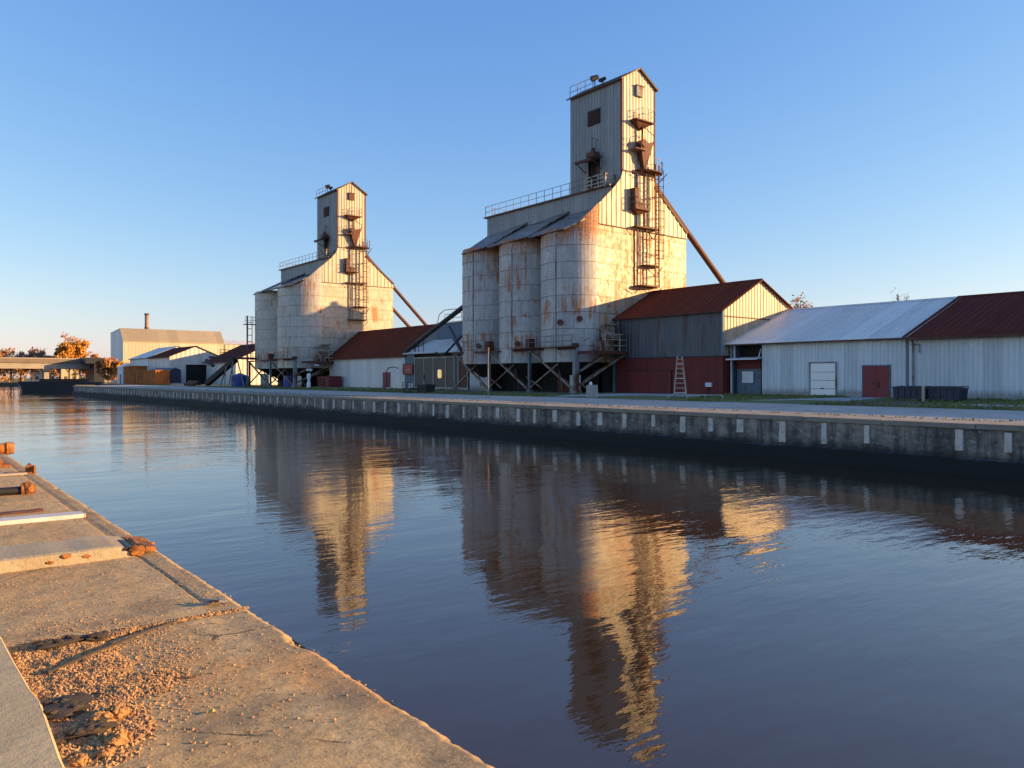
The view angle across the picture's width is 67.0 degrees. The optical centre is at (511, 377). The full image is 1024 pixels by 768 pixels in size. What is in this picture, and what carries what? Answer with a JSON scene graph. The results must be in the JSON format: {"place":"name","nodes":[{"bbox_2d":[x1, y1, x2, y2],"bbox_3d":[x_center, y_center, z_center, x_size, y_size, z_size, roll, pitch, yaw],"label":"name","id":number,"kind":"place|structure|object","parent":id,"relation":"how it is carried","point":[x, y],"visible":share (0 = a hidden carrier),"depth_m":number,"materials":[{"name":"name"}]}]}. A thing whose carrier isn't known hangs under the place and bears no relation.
{"place":"outdoors","nodes":[
{"label":"outdoors","id":0,"kind":"place"},
{"bbox_2d":[0,378,82,382],"bbox_3d":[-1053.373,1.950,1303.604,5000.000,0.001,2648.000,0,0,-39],"label":"bank","id":1,"kind":"structure","parent":0,"point":[17,379],"depth_m":554.06,"materials":[{"name":"green plant"}]},
{"bbox_2d":[0,347,14,376],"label":"tree","id":2,"kind":"object","parent":1,"relation":"on","point":[5,353],"visible":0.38,"depth_m":311.39,"materials":[{"name":"orange plant"}]},
{"bbox_2d":[2,353,22,381],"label":"tree","id":3,"kind":"object","parent":1,"relation":"on","point":[11,371],"visible":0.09,"depth_m":320.60,"materials":[{"name":"brown plant"}]},
{"bbox_2d":[0,356,30,381],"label":"tree","id":4,"kind":"object","parent":1,"relation":"on","point":[13,375],"visible":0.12,"depth_m":339.00,"materials":[{"name":"orange plant"}]},
{"bbox_2d":[9,351,34,380],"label":"tree","id":5,"kind":"object","parent":1,"relation":"on","point":[24,356],"visible":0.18,"depth_m":312.56,"materials":[{"name":"brown plant"}]},
{"bbox_2d":[19,347,44,380],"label":"tree","id":6,"kind":"object","parent":1,"relation":"on","point":[32,351],"visible":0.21,"depth_m":321.23,"materials":[{"name":"brown plant"}]},
{"bbox_2d":[29,370,49,380],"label":"house","id":7,"kind":"structure","parent":1,"relation":"on","point":[36,377],"depth_m":344.05,"materials":[{"name":"grey glass"}]},
{"bbox_2d":[35,347,46,373],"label":"tree","id":8,"kind":"object","parent":1,"relation":"on","point":[41,355],"visible":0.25,"depth_m":317.25,"materials":[{"name":"brown plant"}]},
{"bbox_2d":[27,369,58,378],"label":"tree","id":9,"kind":"object","parent":1,"relation":"on","point":[53,374],"visible":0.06,"depth_m":350.25,"materials":[{"name":"orange plant"}]},
{"bbox_2d":[39,355,59,378],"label":"tree","id":10,"kind":"object","parent":1,"relation":"on","point":[52,370],"visible":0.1,"depth_m":317.54,"materials":[{"name":"orange plant"}]},
{"bbox_2d":[59,369,78,378],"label":"house","id":11,"kind":"structure","parent":1,"relation":"on","point":[63,373],"depth_m":344.05,"materials":[{"name":"beige glass"}]},
{"bbox_2d":[53,340,89,378],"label":"tree","id":12,"kind":"object","parent":1,"relation":"on","point":[68,349],"visible":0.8,"depth_m":311.78,"materials":[{"name":"orange plant"}]},
{"bbox_2d":[60,332,92,378],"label":"tree","id":13,"kind":"object","parent":1,"relation":"on","point":[74,340],"visible":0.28,"depth_m":318.98,"materials":[{"name":"orange plant"}]},
{"bbox_2d":[71,357,87,378],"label":"tree","id":14,"kind":"object","parent":1,"relation":"on","point":[83,371],"visible":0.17,"depth_m":329.23,"materials":[{"name":"orange plant"}]},
{"bbox_2d":[90,354,99,357],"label":"tree","id":15,"kind":"object","parent":1,"relation":"on","point":[95,356],"visible":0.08,"depth_m":325.87,"materials":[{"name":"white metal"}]},
{"bbox_2d":[0,454,130,545],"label":"quay deck","id":16,"kind":"structure","parent":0,"point":[31,534],"depth_m":8.98,"materials":[{"name":"concrete"}]},
{"bbox_2d":[0,442,13,467],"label":"mooring winch","id":17,"kind":"object","parent":16,"relation":"on","point":[6,448],"visible":1,"depth_m":14.13,"materials":[{"name":"brown metal"}]},
{"bbox_2d":[0,481,35,495],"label":"drain pipe","id":18,"kind":"object","parent":16,"relation":"on","point":[27,487],"visible":1,"depth_m":10.57,"materials":[{"name":"black metal"}]},
{"bbox_2d":[6,463,36,473],"bbox_3d":[-8.196,1.515,12.919,0.410,0.170,0.240,0,0,-39],"label":"mooring bracket","id":19,"kind":"object","parent":16,"relation":"on","point":[30,468],"visible":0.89,"depth_m":12.96,"materials":[{"name":"brown metal"}]},
{"bbox_2d":[0,511,85,525],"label":"timber plank","id":20,"kind":"object","parent":16,"relation":"on","point":[38,518],"visible":1,"depth_m":8.65,"materials":[{"name":"white wood"}]},
{"bbox_2d":[0,381,141,385],"bbox_3d":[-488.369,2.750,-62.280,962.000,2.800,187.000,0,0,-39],"label":"bank","id":21,"kind":"structure","parent":0,"point":[17,384],"depth_m":196.24,"materials":[{"name":"stone"}]},
{"bbox_2d":[105,382,161,384],"bbox_3d":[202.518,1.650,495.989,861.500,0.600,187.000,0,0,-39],"label":"ground","id":22,"kind":"structure","parent":0,"point":[142,384],"depth_m":209.54,"materials":[{"name":"green plant"}]},
{"bbox_2d":[81,358,110,381],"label":"bridge abutment","id":23,"kind":"object","parent":22,"relation":"on","point":[92,375],"visible":0.24,"depth_m":289.08,"materials":[{"name":"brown concrete"}]},
{"bbox_2d":[95,356,118,382],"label":"tree","id":24,"kind":"object","parent":22,"relation":"on","point":[105,364],"visible":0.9,"depth_m":224.41,"materials":[{"name":"orange plant"}]},
{"bbox_2d":[110,361,127,378],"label":"tree","id":25,"kind":"object","parent":22,"relation":"on","point":[113,368],"visible":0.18,"depth_m":223.77,"materials":[{"name":"orange plant"}]},
{"bbox_2d":[117,363,134,383],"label":"white shed box","id":26,"kind":"object","parent":22,"relation":"on","point":[120,374],"visible":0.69,"depth_m":172.28,"materials":[{"name":"paint"}]},
{"bbox_2d":[123,366,147,383],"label":"skip container","id":27,"kind":"object","parent":22,"relation":"on","point":[129,374],"visible":0.75,"depth_m":162.41,"materials":[{"name":"orange paint"}]},
{"bbox_2d":[144,313,148,328],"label":"factory chimney","id":28,"kind":"object","parent":22,"relation":"on","point":[146,320],"visible":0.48,"depth_m":260.90,"materials":[{"name":"beige metal"}]},
{"bbox_2d":[110,328,224,381],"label":"factory hall","id":29,"kind":"structure","parent":22,"relation":"on","point":[127,344],"depth_m":245.67,"materials":[{"name":"beige metal"}]},
{"bbox_2d":[154,368,180,384],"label":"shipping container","id":30,"kind":"object","parent":22,"relation":"on","point":[175,376],"visible":0.55,"depth_m":152.31,"materials":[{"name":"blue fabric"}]},
{"bbox_2d":[224,340,254,351],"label":"factory annex","id":31,"kind":"object","parent":22,"relation":"on","point":[229,345],"visible":0.12,"depth_m":262.04,"materials":[{"name":"beige metal"}]},
{"bbox_2d":[128,346,179,369],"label":"grey low shed","id":32,"kind":"structure","parent":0,"point":[140,360],"depth_m":181.81,"materials":[{"name":"silver metal"}]},
{"bbox_2d":[146,346,217,383],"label":"open front shed","id":33,"kind":"structure","parent":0,"point":[188,363],"depth_m":162.16,"materials":[{"name":"white metal"}]},
{"bbox_2d":[186,365,205,383],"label":"doorway","id":34,"kind":"structure","parent":33,"relation":"in","point":[193,372],"depth_m":162.56,"materials":[{"name":"black"}]},
{"bbox_2d":[184,381,201,385],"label":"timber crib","id":35,"kind":"object","parent":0,"point":[189,383],"visible":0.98,"depth_m":124.28,"materials":[{"name":"brown wood"}]},
{"bbox_2d":[0,469,392,767],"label":"gravel","id":36,"kind":"structure","parent":0,"point":[100,672],"depth_m":4.09,"materials":[{"name":"brown gravel"}]},
{"bbox_2d":[33,634,88,648],"bbox_3d":[-2.666,1.568,4.604,0.312,0.056,0.125,0,0,-39],"label":"debris","id":37,"kind":"object","parent":36,"relation":"on","point":[61,642],"visible":0.98,"depth_m":4.56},
{"bbox_2d":[42,691,94,719],"bbox_3d":[-2.126,1.568,3.690,0.251,0.057,0.263,0,0,-39],"label":"debris","id":38,"kind":"object","parent":36,"relation":"on","point":[64,706],"visible":0.97,"depth_m":3.67,"materials":[{"name":"wood"}]},
{"bbox_2d":[69,753,88,766],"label":"earth lump","id":39,"kind":"object","parent":36,"relation":"on","point":[79,759],"visible":0.99,"depth_m":3.19,"materials":[{"name":"brown soil"}]},
{"bbox_2d":[75,737,88,745],"bbox_3d":[-1.874,1.588,3.370,0.056,0.041,0.055,0,0,-16],"label":"earth lump","id":40,"kind":"object","parent":36,"relation":"on","point":[80,741],"visible":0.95,"depth_m":3.36,"materials":[{"name":"brown soil"}]},
{"bbox_2d":[63,717,117,740],"bbox_3d":[-1.878,1.568,3.449,0.221,0.057,0.091,0,0,-39],"label":"debris","id":41,"kind":"object","parent":36,"relation":"on","point":[103,725],"visible":1,"depth_m":3.43,"materials":[{"name":"brown wood"}]},
{"bbox_2d":[86,630,109,641],"bbox_3d":[-2.506,1.569,4.684,0.131,0.060,0.080,0,0,-39],"label":"debris","id":42,"kind":"object","parent":36,"relation":"on","point":[99,636],"visible":1,"depth_m":4.67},
{"bbox_2d":[86,711,114,727],"bbox_3d":[-1.879,1.575,3.534,0.119,0.098,0.122,0,0,-39],"label":"earth lump","id":43,"kind":"object","parent":36,"relation":"on","point":[97,716],"visible":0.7,"depth_m":3.52,"materials":[{"name":"brown soil"}]},
{"bbox_2d":[95,745,115,758],"bbox_3d":[-1.717,1.586,3.267,0.074,0.058,0.071,0,0,-16],"label":"earth lump","id":44,"kind":"object","parent":36,"relation":"on","point":[107,751],"visible":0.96,"depth_m":3.25,"materials":[{"name":"brown soil"}]},
{"bbox_2d":[46,620,176,673],"bbox_3d":[-2.345,1.575,4.586,0.041,0.017,0.945,0,0,19],"label":"iron bar","id":45,"kind":"object","parent":36,"relation":"on","point":[72,661],"visible":1,"depth_m":4.45,"materials":[{"name":"brown metal"}]},
{"bbox_2d":[105,703,129,719],"bbox_3d":[-1.861,1.576,3.642,0.115,0.087,0.107,0,0,-7],"label":"earth lump","id":46,"kind":"object","parent":36,"relation":"on","point":[119,710],"visible":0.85,"depth_m":3.62,"materials":[{"name":"brown soil"}]},
{"bbox_2d":[104,728,131,746],"bbox_3d":[-1.723,1.579,3.378,0.109,0.093,0.118,0,0,-39],"label":"earth lump","id":47,"kind":"object","parent":36,"relation":"on","point":[118,736],"visible":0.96,"depth_m":3.35,"materials":[{"name":"brown soil"}]},
{"bbox_2d":[0,551,494,767],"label":"quay deck","id":48,"kind":"structure","parent":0,"point":[384,734],"depth_m":4.04,"materials":[{"name":"concrete"}]},
{"bbox_2d":[200,597,226,603],"bbox_3d":[-2.102,1.570,5.450,0.180,0.028,0.100,0,0,-10],"label":"scrap plate","id":49,"kind":"object","parent":48,"relation":"on","point":[218,599],"visible":1,"depth_m":5.44,"materials":[{"name":"grey metal"}]},
{"bbox_2d":[306,364,318,373],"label":"pole lamp","id":50,"kind":"object","parent":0,"point":[309,369],"visible":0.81,"depth_m":107.19,"materials":[{"name":"grey metal"}]},
{"bbox_2d":[402,382,416,392],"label":"utility cart","id":51,"kind":"object","parent":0,"point":[410,385],"visible":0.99,"depth_m":69.30,"materials":[{"name":"black metal"}]},
{"bbox_2d":[401,390,616,394],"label":"yard dirt","id":52,"kind":"structure","parent":0,"point":[512,392],"depth_m":70.65,"materials":[{"name":"brown soil"}]},
{"bbox_2d":[0,386,1023,767],"bbox_3d":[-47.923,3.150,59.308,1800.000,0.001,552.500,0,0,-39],"label":"water","id":53,"kind":"structure","parent":0,"point":[500,600],"depth_m":12.38,"materials":[{"name":"blue liquid"}]},
{"bbox_2d":[0,357,88,378],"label":"road bridge","id":54,"kind":"structure","parent":53,"relation":"in","point":[45,366],"depth_m":285.31,"materials":[{"name":"concrete"}]},
{"bbox_2d":[18,379,101,390],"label":"moored barge","id":55,"kind":"object","parent":53,"relation":"on","point":[53,385],"visible":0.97,"depth_m":179.28,"materials":[{"name":"black paint"}]},
{"bbox_2d":[21,464,453,743],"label":"quay face","id":56,"kind":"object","parent":53,"relation":"in","point":[301,646],"depth_m":4.66},
{"bbox_2d":[72,386,1023,480],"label":"quay wall","id":57,"kind":"structure","parent":53,"relation":"in","point":[989,450],"depth_m":33.19,"materials":[{"name":"concrete"}]},
{"bbox_2d":[0,0,1023,377],"label":"sky","id":58,"kind":"structure","parent":0,"point":[165,160],"materials":[{"name":"blue"}]},
{"bbox_2d":[94,385,1023,421],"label":"road","id":59,"kind":"structure","parent":0,"point":[983,415],"depth_m":39.77,"materials":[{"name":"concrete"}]},
{"bbox_2d":[486,348,490,396],"bbox_3d":[-1.690,-0.375,55.075,0.280,3.550,0.280,0,0,-39],"label":"grey pole","id":60,"kind":"object","parent":59,"relation":"on","point":[488,349],"visible":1,"depth_m":55.04,"materials":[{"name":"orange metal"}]},
{"bbox_2d":[96,386,1023,424],"bbox_3d":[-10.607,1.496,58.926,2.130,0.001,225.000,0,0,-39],"label":"verge","id":61,"kind":"structure","parent":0,"point":[910,419],"depth_m":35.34,"materials":[{"name":"green plant"}]},
{"bbox_2d":[156,384,1023,417],"bbox_3d":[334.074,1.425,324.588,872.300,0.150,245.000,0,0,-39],"label":"ground","id":62,"kind":"structure","parent":0,"point":[764,400],"depth_m":48.06,"materials":[{"name":"green plant"}]},
{"bbox_2d":[204,349,254,386],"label":"belt conveyor","id":63,"kind":"object","parent":62,"relation":"on","point":[222,370],"visible":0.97,"depth_m":120.89,"materials":[{"name":"black metal"}]},
{"bbox_2d":[202,344,277,384],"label":"grey maroon shed","id":64,"kind":"structure","parent":62,"relation":"on","point":[218,364],"depth_m":152.44,"materials":[{"name":"white metal"}]},
{"bbox_2d":[231,373,248,385],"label":"blue tank","id":65,"kind":"object","parent":62,"relation":"on","point":[238,380],"visible":0.69,"depth_m":121.52,"materials":[{"name":"plastic"}]},
{"bbox_2d":[243,316,254,385],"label":"truss mast","id":66,"kind":"object","parent":62,"relation":"on","point":[247,324],"visible":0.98,"depth_m":120.25,"materials":[{"name":"metal"}]},
{"bbox_2d":[283,374,292,386],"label":"blue tank","id":67,"kind":"object","parent":62,"relation":"on","point":[286,382],"visible":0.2,"depth_m":115.35,"materials":[{"name":"plastic"}]},
{"bbox_2d":[248,181,427,386],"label":"grain elevator","id":68,"kind":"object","parent":62,"relation":"on","point":[334,296],"visible":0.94,"depth_m":114.63,"materials":[{"name":"metal"}]},
{"bbox_2d":[323,206,328,216],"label":"louvre window","id":69,"kind":"structure","parent":68,"relation":"in","point":[326,210],"depth_m":116.20,"materials":[{"name":"black metal"}]},
{"bbox_2d":[325,239,328,255],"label":"side doorway","id":70,"kind":"structure","parent":68,"relation":"in","point":[327,240],"depth_m":116.43,"materials":[{"name":"black"}]},
{"bbox_2d":[326,324,437,388],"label":"white wall shed","id":71,"kind":"structure","parent":62,"relation":"on","point":[365,359],"depth_m":103.91,"materials":[{"name":"red paint"}]},
{"bbox_2d":[383,372,389,387],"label":"red door","id":72,"kind":"structure","parent":71,"relation":"in","point":[384,373],"depth_m":99.31,"materials":[{"name":"paint"}]},
{"bbox_2d":[416,384,434,392],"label":"dumpster","id":73,"kind":"object","parent":62,"relation":"on","point":[424,388],"visible":0.95,"depth_m":67.97,"materials":[{"name":"black metal"}]},
{"bbox_2d":[403,308,473,389],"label":"glazed lean to","id":74,"kind":"object","parent":62,"relation":"on","point":[430,367],"visible":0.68,"depth_m":91.92,"materials":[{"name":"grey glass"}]},
{"bbox_2d":[403,364,412,374],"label":"red sign","id":75,"kind":"object","parent":74,"relation":"attached to","point":[407,369],"visible":1,"depth_m":94.92,"materials":[{"name":"metal"}]},
{"bbox_2d":[405,67,724,392],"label":"grain elevator","id":76,"kind":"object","parent":62,"relation":"on","point":[552,288],"visible":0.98,"depth_m":73.24,"materials":[{"name":"grey metal"}]},
{"bbox_2d":[587,107,600,126],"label":"louvre window","id":77,"kind":"structure","parent":76,"relation":"in","point":[593,116],"depth_m":74.01,"materials":[{"name":"black metal"}]},
{"bbox_2d":[589,159,599,187],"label":"side doorway","id":78,"kind":"structure","parent":76,"relation":"in","point":[594,169],"depth_m":74.31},
{"bbox_2d":[586,382,597,396],"bbox_3d":[5.563,0.810,53.736,0.640,1.080,0.600,0,0,-39],"label":"concrete block","id":79,"kind":"object","parent":62,"relation":"on","point":[591,390],"depth_m":53.55,"materials":[{"name":"grey concrete"}]},
{"bbox_2d":[673,356,686,396],"bbox_3d":[11.752,-0.076,54.175,0.941,2.867,1.209,0,0,9],"label":"step ladder","id":80,"kind":"object","parent":62,"relation":"on","point":[679,364],"visible":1,"depth_m":53.92,"materials":[{"name":"silver metal"}]},
{"bbox_2d":[612,278,793,394],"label":"rust roof shed","id":81,"kind":"structure","parent":62,"relation":"on","point":[698,328],"depth_m":65.47,"materials":[{"name":"red metal"}]},
{"bbox_2d":[630,371,671,392],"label":"sliding door","id":82,"kind":"structure","parent":81,"relation":"in","point":[640,381],"depth_m":67.07,"materials":[{"name":"red metal"}]},
{"bbox_2d":[705,383,711,393],"bbox_3d":[15.890,0.875,62.467,0.200,0.950,0.560,0,0,-39],"label":"junction box","id":83,"kind":"object","parent":62,"relation":"on","point":[707,385],"visible":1,"depth_m":62.44,"materials":[{"name":"white plastic"}]},
{"bbox_2d":[790,292,812,308],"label":"tree","id":84,"kind":"object","parent":62,"relation":"on","point":[796,301],"visible":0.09,"depth_m":100.25,"materials":[{"name":"brown plant"}]},
{"bbox_2d":[823,400,930,405],"bbox_3d":[19.646,1.344,41.717,4.207,0.001,10.087,0,0,39],"label":"dirt patch","id":85,"kind":"object","parent":62,"relation":"on","point":[893,403],"visible":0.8,"depth_m":42.04,"materials":[{"name":"brown soil"}]},
{"bbox_2d":[890,288,909,300],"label":"tree","id":86,"kind":"object","parent":62,"relation":"on","point":[897,298],"visible":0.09,"depth_m":96.47,"materials":[{"name":"brown plant"}]},
{"bbox_2d":[891,386,929,400],"bbox_3d":[23.648,0.912,45.754,1.200,0.876,1.850,0,0,-39],"label":"dumpster","id":87,"kind":"object","parent":62,"relation":"on","point":[907,392],"visible":0.85,"depth_m":45.36,"materials":[{"name":"blue metal"}]},
{"bbox_2d":[921,385,924,400],"bbox_3d":[23.631,0.880,44.422,0.140,0.940,0.160,0,0,-39],"label":"marker post","id":88,"kind":"object","parent":62,"relation":"on","point":[923,392],"visible":0.78,"depth_m":44.36,"materials":[{"name":"white paint"}]},
{"bbox_2d":[926,386,969,401],"bbox_3d":[24.905,0.912,44.198,1.200,0.876,1.850,0,0,-39],"label":"dumpster","id":89,"kind":"object","parent":62,"relation":"on","point":[956,393],"visible":0.98,"depth_m":43.77,"materials":[{"name":"blue metal"}]},
{"bbox_2d":[551,393,713,399],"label":"path","id":90,"kind":"structure","parent":0,"point":[641,394],"depth_m":62.02,"materials":[{"name":"grey concrete"}]},
{"bbox_2d":[732,397,878,403],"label":"path","id":91,"kind":"structure","parent":0,"point":[844,398],"depth_m":47.98,"materials":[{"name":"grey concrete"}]},
{"bbox_2d":[725,296,960,397],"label":"silver roof warehouse","id":92,"kind":"structure","parent":0,"point":[855,350],"depth_m":56.99,"materials":[{"name":"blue metal"}]},
{"bbox_2d":[742,371,752,382],"bbox_3d":[18.591,-0.050,60.985,0.060,0.900,1.000,0,0,-39],"label":"bay window","id":93,"kind":"structure","parent":92,"relation":"in","point":[747,376],"depth_m":60.97,"materials":[{"name":"white glass"}]},
{"bbox_2d":[809,362,836,395],"bbox_3d":[22.426,0.075,55.791,0.095,2.450,2.100,0,0,-39],"label":"white door","id":94,"kind":"structure","parent":92,"relation":"in","point":[822,375],"depth_m":55.75,"materials":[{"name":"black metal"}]},
{"bbox_2d":[862,365,890,397],"bbox_3d":[24.834,0.235,52.787,0.125,2.230,1.960,0,0,-39],"label":"red door","id":95,"kind":"structure","parent":92,"relation":"in","point":[876,379],"depth_m":52.74,"materials":[{"name":"paint"}]},
{"bbox_2d":[902,291,1023,399],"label":"maroon roof warehouse","id":96,"kind":"structure","parent":0,"point":[975,343],"depth_m":49.02,"materials":[{"name":"grey metal"}]},
{"bbox_2d":[956,404,1023,406],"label":"path","id":97,"kind":"structure","parent":0,"point":[990,405],"depth_m":37.44,"materials":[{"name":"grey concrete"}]},
{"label":"path","id":98,"kind":"structure","parent":0,"visible":0},
{"bbox_2d":[307,373,310,386],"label":"white tank","id":99,"kind":"object","parent":98,"relation":"on","point":[308,380],"visible":0.98,"depth_m":104.25,"materials":[{"name":"plastic"}]},
{"bbox_2d":[316,376,341,386],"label":"storage bin","id":100,"kind":"object","parent":98,"relation":"on","point":[329,381],"visible":0.97,"depth_m":108.05,"materials":[{"name":"red metal"}]},
{"bbox_2d":[386,366,397,388],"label":"pipe hoop","id":101,"kind":"object","parent":98,"relation":"on","point":[386,375],"visible":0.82,"depth_m":97.26,"materials":[{"name":"metal"}]},
{"label":"quay deck","id":102,"kind":"structure","parent":0,"visible":0},
{"bbox_2d":[0,471,26,475],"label":"threshold strip","id":103,"kind":"object","parent":102,"relation":"on","point":[7,474],"visible":1,"depth_m":12.68,"materials":[{"name":"white metal"}]},
{"bbox_2d":[0,508,43,515],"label":"iron rail","id":104,"kind":"object","parent":102,"relation":"on","point":[22,511],"visible":1,"depth_m":9.09,"materials":[{"name":"metal"}]},
{"bbox_2d":[0,637,64,767],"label":"concrete slab","id":105,"kind":"structure","parent":102,"relation":"on","point":[27,740],"depth_m":3.43,"materials":[{"name":"grey concrete"}]},
{"bbox_2d":[0,536,156,572],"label":"concrete beam","id":106,"kind":"structure","parent":102,"relation":"on","point":[28,556],"depth_m":6.77,"materials":[{"name":"grey concrete"}]},
{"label":"path","id":107,"kind":"structure","parent":0,"visible":0},
{"bbox_2d":[136,370,170,383],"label":"skip container","id":108,"kind":"object","parent":107,"relation":"on","point":[152,376],"visible":1,"depth_m":149.59,"materials":[{"name":"orange paint"}]}
]}

